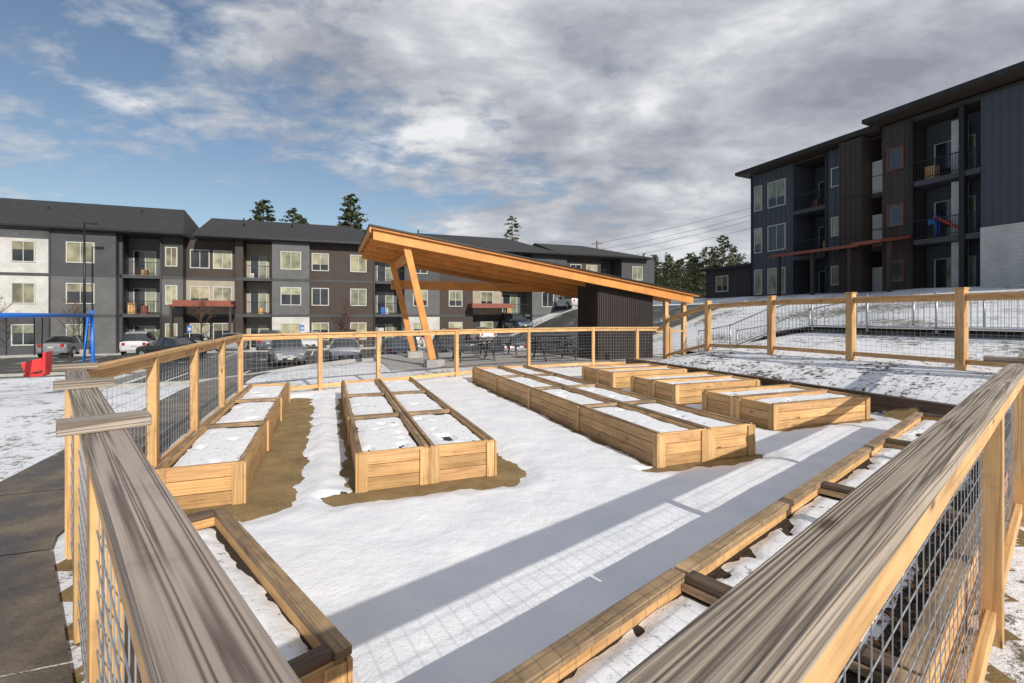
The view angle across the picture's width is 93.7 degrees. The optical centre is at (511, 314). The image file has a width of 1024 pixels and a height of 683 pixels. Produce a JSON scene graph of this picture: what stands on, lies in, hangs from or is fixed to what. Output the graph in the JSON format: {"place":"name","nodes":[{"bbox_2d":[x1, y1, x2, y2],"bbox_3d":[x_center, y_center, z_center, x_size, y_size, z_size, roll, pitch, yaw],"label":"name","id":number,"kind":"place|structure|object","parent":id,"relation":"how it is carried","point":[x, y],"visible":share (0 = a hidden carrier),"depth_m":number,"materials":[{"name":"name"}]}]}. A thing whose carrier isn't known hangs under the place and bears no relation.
{"place":"outdoors","nodes":[
{"label":"outdoors","id":0,"kind":"place"},
{"bbox_2d":[0,285,1023,682],"bbox_3d":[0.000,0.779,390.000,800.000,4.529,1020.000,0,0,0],"label":"ground","id":1,"kind":"structure","parent":0,"point":[32,409],"depth_m":9.32,"materials":[{"name":"white snow"}]},
{"bbox_2d":[0,294,20,327],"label":"bare tree","id":2,"kind":"object","parent":1,"relation":"on","point":[5,309],"visible":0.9,"depth_m":34.18,"materials":[{"name":"brown plant"}]},
{"bbox_2d":[0,310,94,376],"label":"swing set","id":3,"kind":"object","parent":1,"relation":"on","point":[32,367],"visible":0.96,"depth_m":15.18,"materials":[{"name":"blue painted metal"},{"name":"red plastic"}]},
{"bbox_2d":[35,335,90,356],"bbox_3d":[-32.604,2.223,35.209,2.140,1.555,4.680,0,0,-21],"label":"parked car","id":4,"kind":"object","parent":1,"relation":"on","point":[71,345],"visible":0.81,"depth_m":33.85,"materials":[{"name":"paint"}]},
{"bbox_2d":[56,297,89,334],"bbox_3d":[-32.338,0.761,35.383,1.897,4.477,2.438,0,0,-29],"label":"bare tree","id":5,"kind":"object","parent":1,"relation":"on","point":[75,311],"visible":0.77,"depth_m":35.35,"materials":[{"name":"brown plant"}]},
{"bbox_2d":[79,222,96,353],"bbox_3d":[-30.788,-1.855,34.848,0.994,9.710,0.546,0,0,-13],"label":"street lamp","id":6,"kind":"object","parent":1,"relation":"on","point":[84,281],"visible":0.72,"depth_m":34.75,"materials":[{"name":"metal"}]},
{"bbox_2d":[0,372,271,682],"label":"footpath","id":7,"kind":"structure","parent":1,"relation":"on","point":[32,633],"depth_m":3.41,"materials":[{"name":"grey concrete"}]},
{"bbox_2d":[65,334,242,556],"bbox_3d":[-4.402,1.175,6.711,0.100,1.550,6.902,0,0,-21],"label":"wood wire fence","id":8,"kind":"object","parent":1,"relation":"on","point":[150,362],"visible":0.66,"depth_m":5.49,"materials":[{"name":"brown wood"}]},
{"bbox_2d":[136,336,206,359],"bbox_3d":[-23.009,2.223,32.403,4.680,1.555,2.140,0,0,17],"label":"parked car","id":9,"kind":"object","parent":1,"relation":"on","point":[162,343],"visible":0.41,"depth_m":31.73,"materials":[{"name":"paint"}]},
{"bbox_2d":[52,362,300,682],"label":"wood wire fence","id":10,"kind":"object","parent":1,"relation":"on","point":[146,564],"visible":0.93,"depth_m":0.93,"materials":[{"name":"brown wood"}]},
{"bbox_2d":[187,325,191,337],"bbox_3d":[-24.938,1.900,37.123,0.320,2.200,0.078,0,0,-21],"label":"parking sign","id":11,"kind":"object","parent":1,"relation":"on","point":[189,328],"visible":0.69,"depth_m":37.11,"materials":[{"name":"metal"}]},
{"bbox_2d":[181,333,211,350],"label":"parked car","id":12,"kind":"object","parent":1,"relation":"on","point":[198,337],"visible":0.14,"depth_m":37.97,"materials":[{"name":"paint"}]},
{"bbox_2d":[186,297,215,333],"bbox_3d":[-24.581,0.760,38.179,2.176,4.479,2.113,0,0,27],"label":"bare tree","id":13,"kind":"object","parent":1,"relation":"on","point":[201,305],"visible":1,"depth_m":38.36,"materials":[{"name":"brown wood"}]},
{"bbox_2d":[154,382,289,509],"bbox_3d":[-3.829,1.550,6.959,0.744,0.401,5.644,0,0,-21],"label":"raised planter bed","id":14,"kind":"object","parent":1,"relation":"on","point":[216,459],"visible":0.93,"depth_m":4.98,"materials":[{"name":"brown wood"}]},
{"bbox_2d":[216,333,249,350],"bbox_3d":[-22.804,2.223,39.309,2.140,1.555,4.680,0,0,-21],"label":"parked car","id":15,"kind":"object","parent":1,"relation":"on","point":[245,344],"visible":0.38,"depth_m":38.13,"materials":[{"name":"paint"}]},
{"bbox_2d":[125,507,352,682],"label":"raised planter bed","id":16,"kind":"object","parent":1,"relation":"on","point":[313,644],"visible":0.34,"depth_m":2.27,"materials":[{"name":"brown wood"}]},
{"bbox_2d":[249,205,264,219],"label":"pine tree","id":17,"kind":"object","parent":1,"relation":"on","point":[257,213],"visible":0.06,"depth_m":65.80,"materials":[{"name":"green plant"}]},
{"bbox_2d":[247,198,276,221],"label":"pine tree","id":18,"kind":"object","parent":1,"relation":"on","point":[263,206],"visible":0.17,"depth_m":63.99,"materials":[{"name":"green plant"}]},
{"bbox_2d":[257,330,281,349],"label":"parked car","id":19,"kind":"object","parent":1,"relation":"on","point":[261,344],"visible":0.37,"depth_m":38.18,"materials":[{"name":"paint"}]},
{"bbox_2d":[268,339,307,366],"bbox_3d":[-13.595,2.107,28.991,2.140,1.785,4.680,0,0,-30],"label":"parked car","id":20,"kind":"object","parent":1,"relation":"on","point":[290,346],"visible":0.81,"depth_m":27.41,"materials":[{"name":"paint"}]},
{"bbox_2d":[279,207,302,222],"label":"pine tree","id":21,"kind":"object","parent":1,"relation":"on","point":[292,211],"visible":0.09,"depth_m":67.81,"materials":[{"name":"green plant"}]},
{"bbox_2d":[295,215,308,223],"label":"pine tree","id":22,"kind":"object","parent":1,"relation":"on","point":[303,220],"visible":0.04,"depth_m":66.09,"materials":[{"name":"green plant"}]},
{"bbox_2d":[302,332,319,346],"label":"parked car","id":23,"kind":"object","parent":1,"relation":"on","point":[305,342],"visible":0.22,"depth_m":39.55,"materials":[{"name":"paint"}]},
{"bbox_2d":[0,198,653,355],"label":"apartment building","id":24,"kind":"structure","parent":1,"relation":"on","point":[160,271],"depth_m":41.46,"materials":[{"name":"black"}]},
{"bbox_2d":[326,338,362,360],"bbox_3d":[-10.596,2.223,30.391,2.140,1.555,4.680,0,0,-21],"label":"parked car","id":25,"kind":"object","parent":1,"relation":"on","point":[342,350],"visible":0.8,"depth_m":28.87,"materials":[{"name":"paint"}]},
{"bbox_2d":[334,299,355,328],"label":"bare tree","id":26,"kind":"object","parent":1,"relation":"on","point":[347,309],"visible":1,"depth_m":42.43,"materials":[{"name":"brown plant"}]},
{"bbox_2d":[339,328,359,346],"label":"parked car","id":27,"kind":"object","parent":1,"relation":"on","point":[349,330],"visible":0.26,"depth_m":42.12,"materials":[{"name":"paint"}]},
{"bbox_2d":[337,212,362,231],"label":"pine tree","id":28,"kind":"object","parent":1,"relation":"on","point":[347,219],"visible":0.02,"depth_m":70.16,"materials":[{"name":"green plant"}]},
{"bbox_2d":[337,194,368,232],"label":"pine tree","id":29,"kind":"object","parent":1,"relation":"on","point":[351,203],"visible":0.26,"depth_m":65.72,"materials":[{"name":"green plant"}]},
{"bbox_2d":[0,304,717,382],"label":"parking lot","id":30,"kind":"structure","parent":1,"relation":"on","point":[11,366],"depth_m":31.61,"materials":[{"name":"grey asphalt"}]},
{"bbox_2d":[119,331,161,354],"bbox_3d":[-28.304,2.107,37.009,2.140,1.785,4.680,0,0,-21],"label":"parked car","id":31,"kind":"object","parent":30,"relation":"on","point":[132,341],"visible":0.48,"depth_m":35.04,"materials":[{"name":"paint"}]},
{"bbox_2d":[4,350,423,381],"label":"parking stripes","id":32,"kind":"object","parent":30,"relation":"on","point":[179,358],"visible":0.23,"depth_m":30.16,"materials":[{"name":"paint"}]},
{"bbox_2d":[432,334,471,352],"bbox_3d":[-3.996,2.086,31.491,2.140,1.785,4.680,0,0,-21],"label":"parked car","id":33,"kind":"object","parent":30,"relation":"on","point":[439,339],"visible":0.26,"depth_m":30.59,"materials":[{"name":"paint"}]},
{"bbox_2d":[0,301,746,388],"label":"kerb","id":34,"kind":"structure","parent":1,"relation":"on","point":[140,373],"depth_m":22.89,"materials":[{"name":"concrete"}]},
{"bbox_2d":[378,327,383,353],"bbox_3d":[-7.932,1.839,29.076,0.320,2.200,0.078,0,0,-21],"label":"parking sign","id":35,"kind":"object","parent":1,"relation":"on","point":[381,329],"visible":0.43,"depth_m":29.08,"materials":[{"name":"metal"}]},
{"bbox_2d":[341,378,430,492],"bbox_3d":[-2.195,1.550,7.470,0.744,0.401,5.644,0,0,-21],"label":"raised planter bed","id":36,"kind":"object","parent":1,"relation":"on","point":[388,444],"visible":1,"depth_m":5.33,"materials":[{"name":"brown wood"}]},
{"bbox_2d":[382,338,409,353],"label":"parked car","id":37,"kind":"object","parent":1,"relation":"on","point":[388,345],"visible":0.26,"depth_m":28.90,"materials":[{"name":"paint"}]},
{"bbox_2d":[398,335,423,345],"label":"parked car","id":38,"kind":"object","parent":1,"relation":"on","point":[419,338],"visible":0.33,"depth_m":42.72,"materials":[{"name":"paint"}]},
{"bbox_2d":[378,377,496,483],"bbox_3d":[-1.523,1.550,7.728,0.744,0.401,5.644,0,0,-21],"label":"raised planter bed","id":39,"kind":"object","parent":1,"relation":"on","point":[461,445],"visible":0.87,"depth_m":5.58,"materials":[{"name":"brown wood"}]},
{"bbox_2d":[441,328,463,336],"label":"parked car","id":40,"kind":"object","parent":1,"relation":"on","point":[450,329],"visible":0.06,"depth_m":44.42,"materials":[{"name":"paint"}]},
{"bbox_2d":[239,327,671,390],"bbox_3d":[-0.440,1.175,13.605,12.742,1.550,1.384,0,0,-30],"label":"wood wire fence","id":41,"kind":"object","parent":1,"relation":"on","point":[319,337],"visible":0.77,"depth_m":12.93,"materials":[{"name":"brown wood"}]},
{"bbox_2d":[467,327,496,342],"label":"parked car","id":42,"kind":"object","parent":1,"relation":"on","point":[471,336],"visible":0.48,"depth_m":45.45,"materials":[{"name":"paint"}]},
{"bbox_2d":[484,335,526,351],"bbox_3d":[-0.504,2.186,33.509,2.140,1.555,4.680,0,0,-21],"label":"parked car","id":43,"kind":"object","parent":1,"relation":"on","point":[512,348],"visible":0.34,"depth_m":32.05,"materials":[{"name":"paint"}]},
{"bbox_2d":[503,216,520,240],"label":"pine tree","id":44,"kind":"object","parent":1,"relation":"on","point":[516,224],"visible":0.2,"depth_m":74.85,"materials":[{"name":"green plant"}]},
{"bbox_2d":[501,313,532,327],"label":"parked car","id":45,"kind":"object","parent":1,"relation":"on","point":[516,320],"visible":0.8,"depth_m":47.66,"materials":[{"name":"paint"}]},
{"bbox_2d":[358,224,701,370],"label":"picnic pavilion","id":46,"kind":"structure","parent":1,"relation":"on","point":[606,300],"depth_m":18.69,"materials":[{"name":"brown wood"}]},
{"bbox_2d":[445,339,503,361],"bbox_3d":[-1.458,1.345,18.170,1.800,0.771,1.640,0,0,-23],"label":"picnic table","id":47,"kind":"object","parent":46,"relation":"on","point":[486,347],"visible":0.77,"depth_m":18.07,"materials":[{"name":"black metal"}]},
{"bbox_2d":[473,337,524,355],"bbox_3d":[-0.587,1.345,20.646,1.800,0.771,1.640,0,0,-20],"label":"picnic table","id":48,"kind":"object","parent":46,"relation":"on","point":[515,345],"visible":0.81,"depth_m":20.48,"materials":[{"name":"black metal"}]},
{"bbox_2d":[525,335,575,353],"bbox_3d":[1.755,1.345,22.079,1.800,0.771,1.640,0,0,-23],"label":"picnic table","id":49,"kind":"object","parent":46,"relation":"on","point":[557,342],"visible":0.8,"depth_m":21.95,"materials":[{"name":"black metal"}]},
{"bbox_2d":[525,339,584,360],"bbox_3d":[1.651,1.345,18.719,1.800,0.771,1.640,0,0,-23],"label":"picnic table","id":50,"kind":"object","parent":46,"relation":"on","point":[559,346],"visible":0.84,"depth_m":18.56,"materials":[{"name":"black metal"}]},
{"bbox_2d":[80,367,1023,682],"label":"garden snow","id":51,"kind":"structure","parent":1,"relation":"on","point":[570,533],"depth_m":3.71,"materials":[{"name":"white snow"}]},
{"bbox_2d":[554,296,577,308],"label":"parked car","id":52,"kind":"object","parent":1,"relation":"on","point":[568,302],"visible":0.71,"depth_m":49.32,"materials":[{"name":"paint"}]},
{"bbox_2d":[472,366,708,467],"bbox_3d":[0.662,1.550,9.130,0.759,0.401,7.544,0,0,-21],"label":"raised planter bed","id":53,"kind":"object","parent":1,"relation":"on","point":[656,440],"visible":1,"depth_m":6.78,"materials":[{"name":"brown wood"}]},
{"bbox_2d":[582,363,664,382],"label":"raised planter bed","id":54,"kind":"object","parent":1,"relation":"on","point":[589,372],"visible":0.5,"depth_m":12.74,"materials":[{"name":"brown wood"}]},
{"bbox_2d":[501,365,754,460],"bbox_3d":[1.343,1.550,9.391,0.759,0.401,7.544,0,0,-21],"label":"raised planter bed","id":55,"kind":"object","parent":1,"relation":"on","point":[728,437],"visible":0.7,"depth_m":6.67,"materials":[{"name":"brown wood"}]},
{"bbox_2d":[597,365,686,387],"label":"raised planter bed","id":56,"kind":"object","parent":1,"relation":"on","point":[616,377],"visible":0.73,"depth_m":11.80,"materials":[{"name":"brown wood"}]},
{"bbox_2d":[650,254,667,285],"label":"pine tree","id":57,"kind":"object","parent":1,"relation":"on","point":[657,279],"visible":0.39,"depth_m":87.44,"materials":[{"name":"green plant"}]},
{"bbox_2d":[659,254,674,287],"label":"pine tree","id":58,"kind":"object","parent":1,"relation":"on","point":[668,269],"visible":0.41,"depth_m":94.90,"materials":[{"name":"green plant"}]},
{"bbox_2d":[630,371,723,396],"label":"raised planter bed","id":59,"kind":"object","parent":1,"relation":"on","point":[640,384],"visible":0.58,"depth_m":10.68,"materials":[{"name":"brown wood"}]},
{"bbox_2d":[668,258,696,291],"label":"pine tree","id":60,"kind":"object","parent":1,"relation":"on","point":[676,284],"visible":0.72,"depth_m":79.94,"materials":[{"name":"green plant"}]},
{"bbox_2d":[679,252,704,296],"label":"pine tree","id":61,"kind":"object","parent":1,"relation":"on","point":[688,264],"visible":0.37,"depth_m":84.78,"materials":[{"name":"green plant"}]},
{"bbox_2d":[682,256,705,297],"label":"pine tree","id":62,"kind":"object","parent":1,"relation":"on","point":[693,267],"visible":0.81,"depth_m":73.82,"materials":[{"name":"green plant"}]},
{"bbox_2d":[642,253,749,297],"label":"distant trees","id":63,"kind":"object","parent":1,"relation":"on","point":[672,261],"visible":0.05,"depth_m":128.67,"materials":[{"name":"green plant"}]},
{"bbox_2d":[651,375,759,403],"bbox_3d":[4.068,1.550,10.075,2.194,0.401,0.764,0,0,-21],"label":"raised planter bed","id":64,"kind":"object","parent":1,"relation":"on","point":[689,390],"visible":0.77,"depth_m":9.74,"materials":[{"name":"brown wood"}]},
{"bbox_2d":[696,246,714,297],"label":"pine tree","id":65,"kind":"object","parent":1,"relation":"on","point":[705,250],"visible":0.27,"depth_m":91.80,"materials":[{"name":"green plant"}]},
{"bbox_2d":[696,246,721,297],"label":"pine tree","id":66,"kind":"object","parent":1,"relation":"on","point":[712,259],"visible":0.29,"depth_m":77.92,"materials":[{"name":"green plant"}]},
{"bbox_2d":[704,235,735,283],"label":"pine tree","id":67,"kind":"object","parent":1,"relation":"on","point":[720,254],"visible":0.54,"depth_m":69.83,"materials":[{"name":"green plant"}]},
{"bbox_2d":[723,246,743,264],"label":"pine tree","id":68,"kind":"object","parent":1,"relation":"on","point":[734,255],"visible":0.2,"depth_m":79.99,"materials":[{"name":"green plant"}]},
{"bbox_2d":[491,412,1009,682],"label":"raised planter bed","id":69,"kind":"object","parent":1,"relation":"on","point":[617,641],"visible":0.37,"depth_m":2.41,"materials":[{"name":"brown wood"}]},
{"bbox_2d":[702,384,821,417],"bbox_3d":[4.590,1.550,8.712,2.194,0.401,0.764,0,0,-21],"label":"raised planter bed","id":70,"kind":"object","parent":1,"relation":"on","point":[719,401],"visible":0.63,"depth_m":8.58,"materials":[{"name":"brown wood"}]},
{"bbox_2d":[734,389,869,429],"bbox_3d":[4.855,1.550,8.021,2.194,0.401,0.764,0,0,-21],"label":"raised planter bed","id":71,"kind":"object","parent":1,"relation":"on","point":[775,411],"visible":0.97,"depth_m":7.74,"materials":[{"name":"brown wood"}]},
{"bbox_2d":[626,358,1009,420],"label":"timber retaining wall","id":72,"kind":"structure","parent":1,"relation":"on","point":[881,402],"depth_m":8.33,"materials":[{"name":"brown wood"}]},
{"bbox_2d":[616,351,1023,682],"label":"wood wire fence","id":73,"kind":"object","parent":1,"relation":"on","point":[806,604],"visible":0.98,"depth_m":0.95,"materials":[{"name":"brown wood"}]},
{"bbox_2d":[663,287,1023,370],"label":"wood wire fence","id":74,"kind":"object","parent":1,"relation":"on","point":[960,297],"visible":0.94,"depth_m":10.34,"materials":[{"name":"brown wood"}]},
{"bbox_2d":[673,326,1023,351],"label":"walkway","id":75,"kind":"structure","parent":1,"relation":"on","point":[784,333],"depth_m":15.96,"materials":[{"name":"concrete"}]},
{"bbox_2d":[697,61,1023,297],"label":"apartment building","id":76,"kind":"structure","parent":1,"relation":"on","point":[855,211],"depth_m":26.94,"materials":[{"name":"black"}]},
{"bbox_2d":[928,215,958,237],"bbox_3d":[22.956,-4.725,25.413,0.572,1.250,1.474,0,0,-21],"label":"toy slide","id":77,"kind":"object","parent":76,"relation":"on","point":[939,224],"visible":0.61,"depth_m":25.70,"materials":[{"name":"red plastic"}]},
{"bbox_2d":[698,291,1023,351],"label":"metal handrail","id":78,"kind":"object","parent":1,"relation":"on","point":[936,327],"visible":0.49,"depth_m":13.13,"materials":[{"name":"metal"}]},
{"bbox_2d":[737,300,1023,343],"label":"metal handrail","id":79,"kind":"object","parent":1,"relation":"on","point":[883,317],"visible":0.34,"depth_m":14.62,"materials":[{"name":"metal"}]},
{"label":"utility pole","id":80,"kind":"object","parent":1,"relation":"on","visible":0},
{"bbox_2d":[601,208,750,254],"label":"power line","id":81,"kind":"object","parent":80,"relation":"attached to","point":[682,232],"visible":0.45,"depth_m":79.15,"materials":[{"name":"black metal"}]},
{"bbox_2d":[0,0,1023,288],"label":"sky","id":82,"kind":"structure","parent":0,"point":[580,122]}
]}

